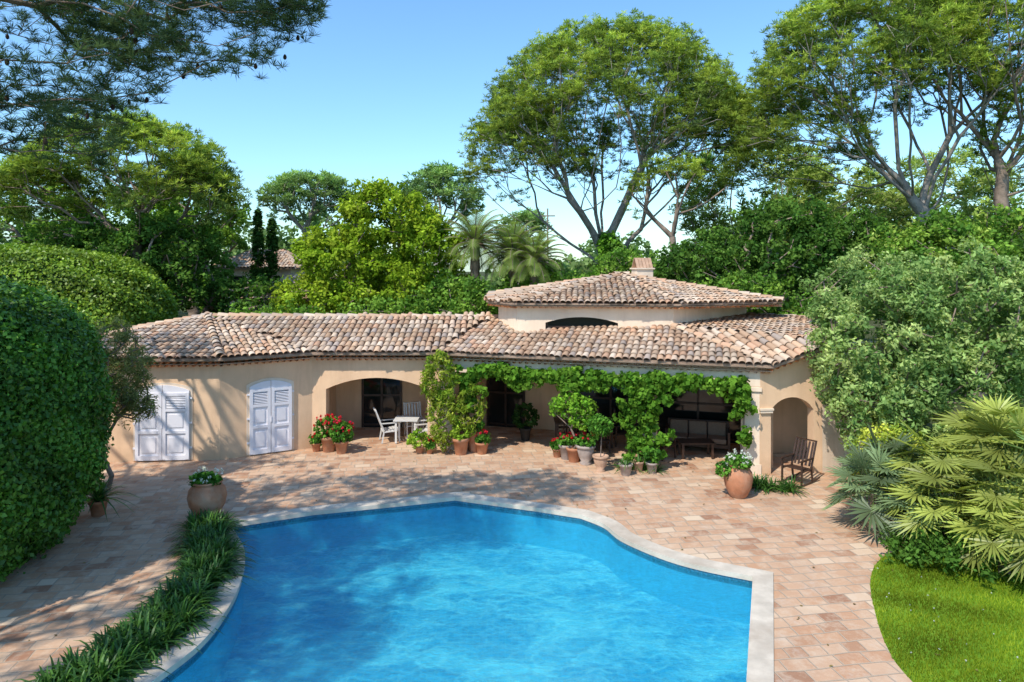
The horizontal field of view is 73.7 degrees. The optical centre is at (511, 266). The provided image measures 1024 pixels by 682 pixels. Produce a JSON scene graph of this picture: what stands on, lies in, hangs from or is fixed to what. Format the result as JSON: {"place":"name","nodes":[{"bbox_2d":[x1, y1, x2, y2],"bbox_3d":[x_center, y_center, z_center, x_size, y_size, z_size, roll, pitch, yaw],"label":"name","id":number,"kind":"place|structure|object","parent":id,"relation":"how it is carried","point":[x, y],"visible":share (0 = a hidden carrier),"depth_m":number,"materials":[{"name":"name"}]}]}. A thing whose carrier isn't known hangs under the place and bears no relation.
{"place":"outdoors","nodes":[
{"label":"outdoors","id":0,"kind":"place"},
{"bbox_2d":[312,356,440,447],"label":"arcade wall","id":1,"kind":"structure","parent":0,"point":[327,374],"depth_m":20.70,"materials":[{"name":"paint"}]},
{"bbox_2d":[214,317,490,354],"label":"roof deck","id":2,"kind":"structure","parent":1,"relation":"on","point":[370,352],"depth_m":21.07,"materials":[{"name":"tile"}]},
{"bbox_2d":[214,311,490,352],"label":"roof tiles","id":3,"kind":"object","parent":2,"relation":"on","point":[259,322],"visible":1,"depth_m":21.75,"materials":[{"name":"tile"}]},
{"bbox_2d":[207,312,497,317],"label":"ridge tiles","id":4,"kind":"object","parent":3,"relation":"attached to","point":[240,314],"visible":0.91,"depth_m":22.86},
{"bbox_2d":[312,355,433,357],"bbox_3d":[-4.110,2.708,20.710,3.720,0.131,0.570,0,0,0],"label":"eave mortar","id":5,"kind":"object","parent":1,"relation":"on","point":[378,356],"visible":0.39,"depth_m":20.57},
{"bbox_2d":[336,379,479,426],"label":"arcade back wall","id":6,"kind":"structure","parent":0,"point":[348,400],"depth_m":23.36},
{"bbox_2d":[361,378,401,427],"bbox_3d":[-4.449,4.385,23.326,1.370,2.230,0.050,0,0,-2],"label":"door frame","id":7,"kind":"object","parent":6,"relation":"attached to","point":[362,404],"visible":0.55,"depth_m":23.30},
{"bbox_2d":[364,378,399,426],"bbox_3d":[-4.450,4.400,23.356,1.300,2.200,0.030,0,0,-2],"label":"door glass","id":8,"kind":"object","parent":7,"relation":"in","point":[391,407],"visible":0.57,"depth_m":23.34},
{"bbox_2d":[0,425,954,681],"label":"terrace paving","id":9,"kind":"structure","parent":0,"point":[64,593],"depth_m":14.66,"materials":[{"name":"stone"}]},
{"bbox_2d":[0,274,119,581],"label":"clipped hedge","id":10,"kind":"object","parent":9,"relation":"on","point":[57,398],"visible":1,"depth_m":12.36,"materials":[{"name":"green plant"}]},
{"bbox_2d":[81,478,146,521],"bbox_3d":[-9.041,5.059,15.041,1.777,0.882,1.814,0,0,33],"label":"potted plant","id":11,"kind":"object","parent":9,"relation":"on","point":[96,503],"visible":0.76,"depth_m":15.01,"materials":[{"name":"green plant"}]},
{"bbox_2d":[93,315,160,490],"bbox_3d":[-9.756,3.362,16.775,2.072,4.353,2.008,0,0,-25],"label":"tamarisk shrub","id":12,"kind":"object","parent":9,"relation":"on","point":[130,396],"visible":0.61,"depth_m":16.64,"materials":[{"name":"green plant"}]},
{"bbox_2d":[7,507,258,681],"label":"agapanthus border","id":13,"kind":"object","parent":9,"relation":"on","point":[148,631],"visible":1,"depth_m":10.40,"materials":[{"name":"green plant"}]},
{"bbox_2d":[105,361,221,461],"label":"wall","id":14,"kind":"structure","parent":9,"relation":"on","point":[203,381],"depth_m":19.35,"materials":[{"name":"paint"}]},
{"bbox_2d":[135,385,189,460],"bbox_3d":[-9.848,4.410,19.227,1.464,2.120,0.066,0,0,-4],"label":"shuttered door","id":15,"kind":"structure","parent":14,"relation":"attached to","point":[168,440],"depth_m":19.22,"materials":[{"name":"white paint"}]},
{"bbox_2d":[133,382,192,460],"bbox_3d":[-9.852,4.375,19.277,1.620,2.190,0.030,0,0,-4],"label":"shuttered door surround","id":16,"kind":"object","parent":14,"relation":"attached to","point":[191,411],"visible":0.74,"depth_m":19.32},
{"bbox_2d":[107,321,219,361],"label":"roof deck","id":17,"kind":"structure","parent":14,"relation":"on","point":[191,358],"depth_m":19.03,"materials":[{"name":"tile"}]},
{"bbox_2d":[100,315,223,358],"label":"roof tiles","id":18,"kind":"object","parent":17,"relation":"on","point":[176,343],"visible":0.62,"depth_m":20.36,"materials":[{"name":"tile"}]},
{"bbox_2d":[187,466,226,516],"bbox_3d":[-6.720,4.940,15.050,0.820,1.121,0.820,0,0,0],"label":"terracotta jar planter","id":19,"kind":"object","parent":9,"relation":"on","point":[206,490],"visible":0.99,"depth_m":14.80,"materials":[{"name":"brown ceramic"}]},
{"bbox_2d":[220,356,311,459],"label":"angled wall","id":20,"kind":"structure","parent":9,"relation":"on","point":[235,380],"depth_m":19.76,"materials":[{"name":"paint"}]},
{"bbox_2d":[210,320,311,360],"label":"roof deck","id":21,"kind":"structure","parent":20,"relation":"on","point":[260,355],"depth_m":19.97,"materials":[{"name":"tile"}]},
{"bbox_2d":[210,316,308,356],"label":"roof tiles","id":22,"kind":"object","parent":21,"relation":"on","point":[272,347],"visible":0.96,"depth_m":20.52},
{"bbox_2d":[246,378,293,454],"bbox_3d":[-7.104,4.375,20.088,1.340,2.190,0.030,0,0,-30],"label":"shuttered door surround","id":23,"kind":"object","parent":20,"relation":"attached to","point":[247,404],"visible":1,"depth_m":19.86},
{"bbox_2d":[249,380,291,454],"bbox_3d":[-7.079,4.410,20.045,1.184,2.120,0.066,0,0,-30],"label":"shuttered door","id":24,"kind":"structure","parent":20,"relation":"attached to","point":[266,435],"depth_m":20.01,"materials":[{"name":"paint"}]},
{"bbox_2d":[313,413,344,452],"bbox_3d":[-5.463,4.928,20.302,0.900,1.143,0.837,0,0,0],"label":"potted plant","id":25,"kind":"object","parent":9,"relation":"on","point":[328,445],"visible":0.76,"depth_m":20.14,"materials":[{"name":"green plant"}]},
{"bbox_2d":[328,419,353,453],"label":"potted plant","id":26,"kind":"object","parent":9,"relation":"on","point":[342,440],"visible":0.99,"depth_m":19.96,"materials":[{"name":"green plant"}]},
{"bbox_2d":[406,428,429,453],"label":"potted plant","id":27,"kind":"object","parent":9,"relation":"on","point":[413,439],"visible":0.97,"depth_m":20.00,"materials":[{"name":"green plant"}]},
{"bbox_2d":[126,492,773,681],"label":"swimming pool","id":28,"kind":"structure","parent":9,"relation":"in","point":[454,587],"depth_m":12.41,"materials":[{"name":"liquid"}]},
{"bbox_2d":[419,349,488,452],"bbox_3d":[-1.717,3.963,20.054,2.076,3.123,1.026,0,0,0],"label":"climbing bamboo shrub","id":29,"kind":"object","parent":9,"relation":"on","point":[442,398],"visible":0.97,"depth_m":19.92,"materials":[{"name":"green plant"}]},
{"bbox_2d":[449,420,469,455],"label":"potted plant","id":30,"kind":"object","parent":9,"relation":"on","point":[460,441],"visible":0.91,"depth_m":19.84,"materials":[{"name":"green plant"}]},
{"bbox_2d":[474,429,491,454],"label":"potted plant","id":31,"kind":"object","parent":9,"relation":"on","point":[483,441],"visible":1,"depth_m":19.93,"materials":[{"name":"green plant"}]},
{"bbox_2d":[511,402,539,440],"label":"potted plant","id":32,"kind":"object","parent":9,"relation":"on","point":[525,429],"visible":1,"depth_m":21.47,"materials":[{"name":"green plant"}]},
{"bbox_2d":[480,378,572,430],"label":"gallery back wall","id":33,"kind":"structure","parent":9,"relation":"on","point":[539,398],"depth_m":23.05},
{"bbox_2d":[486,378,524,426],"bbox_3d":[-0.216,4.310,23.361,1.370,2.380,0.050,0,0,17],"label":"door frame","id":34,"kind":"object","parent":33,"relation":"attached to","point":[505,393],"visible":0.44,"depth_m":23.35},
{"bbox_2d":[489,377,522,427],"bbox_3d":[-0.208,4.325,23.390,1.300,2.350,0.030,0,0,17],"label":"door glass","id":35,"kind":"object","parent":34,"relation":"in","point":[496,407],"visible":0.43,"depth_m":23.43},
{"bbox_2d":[498,307,516,331],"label":"drum wall","id":36,"kind":"structure","parent":33,"relation":"on","point":[507,316],"depth_m":22.00,"materials":[{"name":"paint"}]},
{"bbox_2d":[517,306,673,331],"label":"drum wall front","id":37,"kind":"structure","parent":33,"relation":"on","point":[536,318],"depth_m":21.19,"materials":[{"name":"paint"}]},
{"bbox_2d":[548,317,615,328],"bbox_3d":[2.180,2.100,21.440,2.300,1.200,0.030,0,0,6],"label":"drum window glass","id":38,"kind":"object","parent":37,"relation":"in","point":[580,321],"visible":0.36,"depth_m":21.43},
{"bbox_2d":[510,277,680,305],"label":"roof deck","id":39,"kind":"structure","parent":37,"relation":"on","point":[576,302],"depth_m":21.19,"materials":[{"name":"tile"}]},
{"bbox_2d":[516,275,678,303],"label":"roof tiles","id":40,"kind":"object","parent":39,"relation":"on","point":[622,295],"visible":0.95,"depth_m":21.79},
{"bbox_2d":[508,273,620,300],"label":"ridge tiles","id":41,"kind":"object","parent":40,"relation":"attached to","point":[541,292],"visible":0.98,"depth_m":22.75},
{"bbox_2d":[674,307,746,323],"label":"drum wall","id":42,"kind":"structure","parent":33,"relation":"on","point":[686,315],"depth_m":21.82,"materials":[{"name":"paint"}]},
{"bbox_2d":[557,432,574,459],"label":"potted plant","id":43,"kind":"object","parent":9,"relation":"on","point":[563,444],"visible":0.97,"depth_m":19.36,"materials":[{"name":"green plant"}]},
{"bbox_2d":[547,391,598,462],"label":"potted acer tree","id":44,"kind":"object","parent":9,"relation":"on","point":[559,404],"visible":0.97,"depth_m":19.01,"materials":[{"name":"green plant"}]},
{"bbox_2d":[572,431,596,465],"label":"potted plant","id":45,"kind":"object","parent":9,"relation":"on","point":[585,448],"visible":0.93,"depth_m":18.85,"materials":[{"name":"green plant"}]},
{"bbox_2d":[586,413,613,471],"bbox_3d":[2.369,4.727,18.348,0.764,1.546,0.726,0,0,0],"label":"potted plant","id":46,"kind":"object","parent":9,"relation":"on","point":[600,460],"visible":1,"depth_m":18.24,"materials":[{"name":"green plant"}]},
{"bbox_2d":[453,361,757,461],"bbox_3d":[2.232,4.137,19.066,8.746,2.746,0.840,0,0,17],"label":"grape vine","id":47,"kind":"object","parent":9,"relation":"on","point":[646,387],"visible":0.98,"depth_m":18.62,"materials":[{"name":"green plant"}]},
{"bbox_2d":[643,447,661,473],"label":"potted plant","id":48,"kind":"object","parent":9,"relation":"on","point":[655,454],"visible":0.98,"depth_m":18.11,"materials":[{"name":"green plant"}]},
{"bbox_2d":[676,438,715,458],"bbox_3d":[5.300,5.258,19.700,1.000,0.445,0.588,0,0,0],"label":"coffee table","id":49,"kind":"object","parent":9,"relation":"on","point":[682,442],"visible":1,"depth_m":19.62,"materials":[{"name":"brown wood"}]},
{"bbox_2d":[665,417,729,451],"bbox_3d":[5.603,5.062,20.610,1.870,0.725,0.770,0,0,17],"label":"outdoor sofa","id":50,"kind":"object","parent":9,"relation":"on","point":[717,432],"visible":0.7,"depth_m":20.68,"materials":[{"name":"brown wood"}]},
{"bbox_2d":[715,448,754,498],"bbox_3d":[5.298,4.930,16.292,0.911,1.141,0.801,0,0,0],"label":"terracotta jar planter","id":51,"kind":"object","parent":9,"relation":"on","point":[737,475],"visible":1,"depth_m":16.08,"materials":[{"name":"orange ceramic"}]},
{"bbox_2d":[741,386,761,474],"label":"gallery column","id":52,"kind":"structure","parent":9,"relation":"on","point":[753,423],"depth_m":18.09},
{"bbox_2d":[440,356,759,386],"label":"gallery beam","id":53,"kind":"structure","parent":52,"relation":"on","point":[753,377],"depth_m":18.97,"materials":[{"name":"paint"}]},
{"bbox_2d":[448,356,769,373],"bbox_3d":[2.307,2.744,19.323,9.375,0.173,0.480,0,0,16],"label":"eave genoise","id":54,"kind":"object","parent":53,"relation":"attached to","point":[557,363],"visible":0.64,"depth_m":19.63,"materials":[{"name":"tile"}]},
{"bbox_2d":[446,355,773,371],"bbox_3d":[2.374,2.708,19.366,9.433,0.131,0.570,0,0,16],"label":"eave mortar","id":55,"kind":"object","parent":54,"relation":"on","point":[614,364],"visible":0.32,"depth_m":19.03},
{"bbox_2d":[444,321,773,367],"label":"roof deck","id":56,"kind":"structure","parent":53,"relation":"on","point":[640,360],"depth_m":19.20,"materials":[{"name":"tile"}]},
{"bbox_2d":[438,314,767,363],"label":"roof tiles","id":57,"kind":"object","parent":56,"relation":"on","point":[477,337],"visible":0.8,"depth_m":20.09,"materials":[{"name":"tile"}]},
{"bbox_2d":[721,472,809,496],"bbox_3d":[6.314,5.370,16.958,2.140,0.510,1.336,0,0,17],"label":"agapanthus clump","id":58,"kind":"object","parent":9,"relation":"on","point":[764,484],"visible":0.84,"depth_m":16.75,"materials":[{"name":"green plant"}]},
{"bbox_2d":[773,397,806,452],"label":"side passage wall","id":59,"kind":"structure","parent":9,"relation":"on","point":[789,419],"depth_m":20.19,"materials":[{"name":"paint"}]},
{"bbox_2d":[760,352,821,473],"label":"raking wall","id":60,"kind":"structure","parent":9,"relation":"on","point":[784,382],"depth_m":18.15,"materials":[{"name":"paint"}]},
{"bbox_2d":[680,328,821,367],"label":"roof deck","id":61,"kind":"structure","parent":60,"relation":"on","point":[790,359],"depth_m":17.82,"materials":[{"name":"tile"}]},
{"bbox_2d":[679,323,824,365],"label":"roof tiles","id":62,"kind":"object","parent":61,"relation":"on","point":[794,348],"visible":0.92,"depth_m":18.62,"materials":[{"name":"tile"}]},
{"bbox_2d":[670,323,777,362],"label":"ridge tiles","id":63,"kind":"object","parent":62,"relation":"attached to","point":[730,346],"visible":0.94,"depth_m":19.10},
{"bbox_2d":[777,436,819,487],"bbox_3d":[7.297,4.970,17.387,1.125,1.053,0.580,0,0,-38],"label":"rocking chair","id":64,"kind":"object","parent":9,"relation":"on","point":[801,468],"visible":0.89,"depth_m":17.43,"materials":[{"name":"brown wood"}]},
{"bbox_2d":[822,341,887,471],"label":"wall","id":65,"kind":"structure","parent":9,"relation":"on","point":[832,446],"depth_m":18.34,"materials":[{"name":"paint"}]},
{"bbox_2d":[844,421,941,476],"bbox_3d":[8.704,4.535,15.687,2.223,1.986,1.583,0,0,0],"label":"yellow flowering shrub","id":66,"kind":"object","parent":9,"relation":"on","point":[886,430],"visible":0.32,"depth_m":15.62,"materials":[{"name":"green plant"}]},
{"bbox_2d":[0,0,1023,271],"label":"sky","id":67,"kind":"structure","parent":0,"point":[387,88],"materials":[{"name":"blue"}]},
{"bbox_2d":[486,277,614,304],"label":"roof deck","id":68,"kind":"structure","parent":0,"point":[500,302],"depth_m":21.76,"materials":[{"name":"tile"}]},
{"bbox_2d":[485,276,616,301],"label":"roof tiles","id":69,"kind":"object","parent":68,"relation":"on","point":[504,298],"visible":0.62,"depth_m":22.46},
{"bbox_2d":[175,272,1023,499],"bbox_3d":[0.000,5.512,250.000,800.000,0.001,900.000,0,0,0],"label":"ground","id":70,"kind":"structure","parent":0,"point":[181,313],"depth_m":55.20,"materials":[{"name":"soil"}]},
{"bbox_2d":[0,240,177,332],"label":"clipped hedge","id":71,"kind":"object","parent":70,"relation":"on","point":[97,285],"visible":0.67,"depth_m":23.99,"materials":[{"name":"green plant"}]},
{"bbox_2d":[0,167,251,315],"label":"oak tree","id":72,"kind":"object","parent":70,"relation":"on","point":[231,236],"visible":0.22,"depth_m":36.97,"materials":[{"name":"green plant"}]},
{"bbox_2d":[0,107,252,259],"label":"umbrella pine tree","id":73,"kind":"object","parent":70,"relation":"on","point":[198,167],"visible":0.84,"depth_m":29.06,"materials":[{"name":"green plant"}]},
{"bbox_2d":[27,212,293,318],"bbox_3d":[-15.823,1.617,30.421,12.864,8.076,7.058,0,0,0],"label":"holm oak tree","id":74,"kind":"object","parent":70,"relation":"on","point":[194,277],"visible":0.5,"depth_m":29.44,"materials":[{"name":"green plant"}]},
{"bbox_2d":[0,0,331,174],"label":"umbrella pine tree","id":75,"kind":"object","parent":70,"relation":"on","point":[123,55],"visible":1,"depth_m":10.31,"materials":[{"name":"green plant"}]},
{"bbox_2d":[248,207,267,282],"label":"cypress tree","id":76,"kind":"object","parent":70,"relation":"on","point":[257,244],"visible":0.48,"depth_m":33.86,"materials":[{"name":"green plant"}]},
{"bbox_2d":[220,269,304,310],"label":"walls","id":77,"kind":"structure","parent":70,"relation":"on","point":[285,272],"depth_m":38.00,"materials":[{"name":"paint"}]},
{"bbox_2d":[214,251,295,268],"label":"roof deck","id":78,"kind":"structure","parent":77,"relation":"on","point":[289,267],"depth_m":37.64,"materials":[{"name":"tile"}]},
{"bbox_2d":[215,249,295,267],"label":"roof tiles","id":79,"kind":"object","parent":78,"relation":"on","point":[244,258],"visible":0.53,"depth_m":38.45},
{"bbox_2d":[262,217,281,282],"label":"cypress tree","id":80,"kind":"object","parent":70,"relation":"on","point":[271,257],"visible":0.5,"depth_m":33.85,"materials":[{"name":"green plant"}]},
{"bbox_2d":[254,168,358,238],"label":"umbrella pine tree","id":81,"kind":"object","parent":70,"relation":"on","point":[325,184],"visible":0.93,"depth_m":58.56,"materials":[{"name":"green plant"}]},
{"bbox_2d":[268,176,470,313],"bbox_3d":[-6.112,0.813,29.852,8.694,9.588,5.158,0,0,0],"label":"lime tree","id":82,"kind":"object","parent":70,"relation":"on","point":[327,289],"visible":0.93,"depth_m":28.68,"materials":[{"name":"green plant"}]},
{"bbox_2d":[398,159,485,272],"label":"umbrella pine tree","id":83,"kind":"object","parent":70,"relation":"on","point":[435,176],"visible":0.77,"depth_m":58.21,"materials":[{"name":"green plant"}]},
{"bbox_2d":[436,209,512,309],"bbox_3d":[-1.578,1.530,29.490,3.564,8.060,3.565,0,0,0],"label":"date palm tree","id":84,"kind":"object","parent":70,"relation":"on","point":[476,233],"visible":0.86,"depth_m":29.05,"materials":[{"name":"green plant"}]},
{"bbox_2d":[0,177,1023,317],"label":"distant trees","id":85,"kind":"object","parent":70,"relation":"on","point":[581,266],"visible":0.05,"depth_m":70.74,"materials":[{"name":"green plant"}]},
{"bbox_2d":[476,220,551,286],"bbox_3d":[0.066,1.780,29.486,3.456,7.560,3.430,0,0,0],"label":"date palm tree","id":86,"kind":"object","parent":70,"relation":"on","point":[506,237],"visible":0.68,"depth_m":28.93,"materials":[{"name":"green plant"}]},
{"bbox_2d":[493,207,553,283],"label":"umbrella pine tree","id":87,"kind":"object","parent":70,"relation":"on","point":[526,216],"visible":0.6,"depth_m":60.26,"materials":[{"name":"green plant"}]},
{"bbox_2d":[212,240,837,326],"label":"laurel shrubs","id":88,"kind":"object","parent":70,"relation":"on","point":[434,301],"visible":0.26,"depth_m":27.42,"materials":[{"name":"green plant"}]},
{"bbox_2d":[499,230,570,286],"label":"date palm tree","id":89,"kind":"object","parent":70,"relation":"on","point":[541,254],"visible":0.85,"depth_m":28.55,"materials":[{"name":"green plant"}]},
{"bbox_2d":[150,211,1023,355],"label":"woodland trees","id":90,"kind":"object","parent":70,"relation":"on","point":[790,305],"visible":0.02,"depth_m":41.98,"materials":[{"name":"green plant"}]},
{"bbox_2d":[581,230,625,277],"bbox_3d":[4.926,1.758,37.140,3.530,7.469,2.858,0,0,0],"label":"ivy clad trunk","id":91,"kind":"object","parent":70,"relation":"on","point":[604,239],"visible":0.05,"depth_m":36.97,"materials":[{"name":"green plant"}]},
{"bbox_2d":[454,7,766,263],"bbox_3d":[5.700,-4.243,38.041,17.818,19.747,12.403,0,0,0],"label":"umbrella pine tree","id":92,"kind":"object","parent":70,"relation":"on","point":[715,95],"visible":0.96,"depth_m":35.42,"materials":[{"name":"green plant"}]},
{"bbox_2d":[615,150,751,250],"bbox_3d":[8.606,-0.180,34.940,6.969,11.475,5.283,0,0,0],"label":"umbrella pine tree","id":93,"kind":"object","parent":70,"relation":"on","point":[671,174],"visible":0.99,"depth_m":34.58,"materials":[{"name":"green plant"}]},
{"bbox_2d":[653,193,904,313],"bbox_3d":[11.709,1.223,29.868,11.464,8.846,6.084,0,0,0],"label":"holm oak tree","id":94,"kind":"object","parent":70,"relation":"on","point":[822,245],"visible":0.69,"depth_m":28.76,"materials":[{"name":"green plant"}]},
{"bbox_2d":[666,138,1023,262],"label":"umbrella pine tree","id":95,"kind":"object","parent":70,"relation":"on","point":[891,198],"visible":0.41,"depth_m":41.59,"materials":[{"name":"green plant"}]},
{"bbox_2d":[721,0,1023,333],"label":"umbrella pine tree","id":96,"kind":"object","parent":70,"relation":"on","point":[880,43],"visible":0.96,"depth_m":30.84,"materials":[{"name":"green plant"}]},
{"bbox_2d":[821,422,960,545],"bbox_3d":[7.884,4.497,14.337,2.811,2.204,3.463,0,0,0],"label":"fan palm","id":97,"kind":"object","parent":70,"relation":"on","point":[876,456],"visible":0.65,"depth_m":14.11,"materials":[{"name":"green plant"}]},
{"bbox_2d":[797,236,1023,461],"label":"pittosporum tree","id":98,"kind":"object","parent":70,"relation":"on","point":[923,375],"visible":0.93,"depth_m":16.36,"materials":[{"name":"green plant"}]},
{"bbox_2d":[859,193,1023,400],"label":"oak tree","id":99,"kind":"object","parent":70,"relation":"on","point":[999,237],"visible":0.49,"depth_m":26.20,"materials":[{"name":"green plant"}]},
{"bbox_2d":[867,394,1023,584],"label":"fan palm","id":100,"kind":"object","parent":70,"relation":"on","point":[994,504],"visible":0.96,"depth_m":12.94,"materials":[{"name":"green plant"}]},
{"bbox_2d":[891,0,1023,354],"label":"umbrella pine tree","id":101,"kind":"object","parent":70,"relation":"on","point":[1001,169],"visible":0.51,"depth_m":30.62,"materials":[{"name":"green plant"}]},
{"bbox_2d":[577,386,641,434],"bbox_3d":[3.240,4.325,22.352,2.300,2.350,0.030,0,0,17],"label":"door glass","id":102,"kind":"object","parent":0,"point":[603,405],"visible":0.14,"depth_m":22.36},
{"bbox_2d":[657,385,739,442],"bbox_3d":[5.873,4.325,21.559,2.600,2.350,0.030,0,0,17],"label":"door glass","id":103,"kind":"object","parent":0,"point":[706,412],"visible":0.14,"depth_m":21.52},
{"bbox_2d":[680,301,783,305],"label":"roof deck","id":104,"kind":"structure","parent":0,"point":[725,303],"depth_m":21.27,"materials":[{"name":"tile"}]},
{"bbox_2d":[632,276,781,303],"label":"roof tiles","id":105,"kind":"object","parent":104,"relation":"on","point":[691,294],"visible":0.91,"depth_m":22.11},
{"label":"roof tiles","id":106,"kind":"object","parent":104,"relation":"on","visible":0},
{"bbox_2d":[624,273,784,299],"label":"ridge tiles","id":107,"kind":"object","parent":106,"relation":"attached to","point":[711,287],"visible":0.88,"depth_m":23.25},
{"bbox_2d":[686,324,803,338],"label":"roof deck","id":108,"kind":"structure","parent":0,"point":[738,332],"depth_m":20.22,"materials":[{"name":"tile"}]},
{"bbox_2d":[682,312,818,337],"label":"roof tiles","id":109,"kind":"object","parent":108,"relation":"on","point":[794,325],"visible":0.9,"depth_m":20.85,"materials":[{"name":"tile"}]},
{"bbox_2d":[869,539,1023,681],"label":"lawn","id":110,"kind":"structure","parent":0,"point":[948,622],"depth_m":10.53,"materials":[{"name":"plant"}]},
{"bbox_2d":[877,516,1023,583],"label":"ground cover shrub","id":111,"kind":"object","parent":110,"relation":"on","point":[938,540],"visible":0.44,"depth_m":12.31,"materials":[{"name":"green plant"}]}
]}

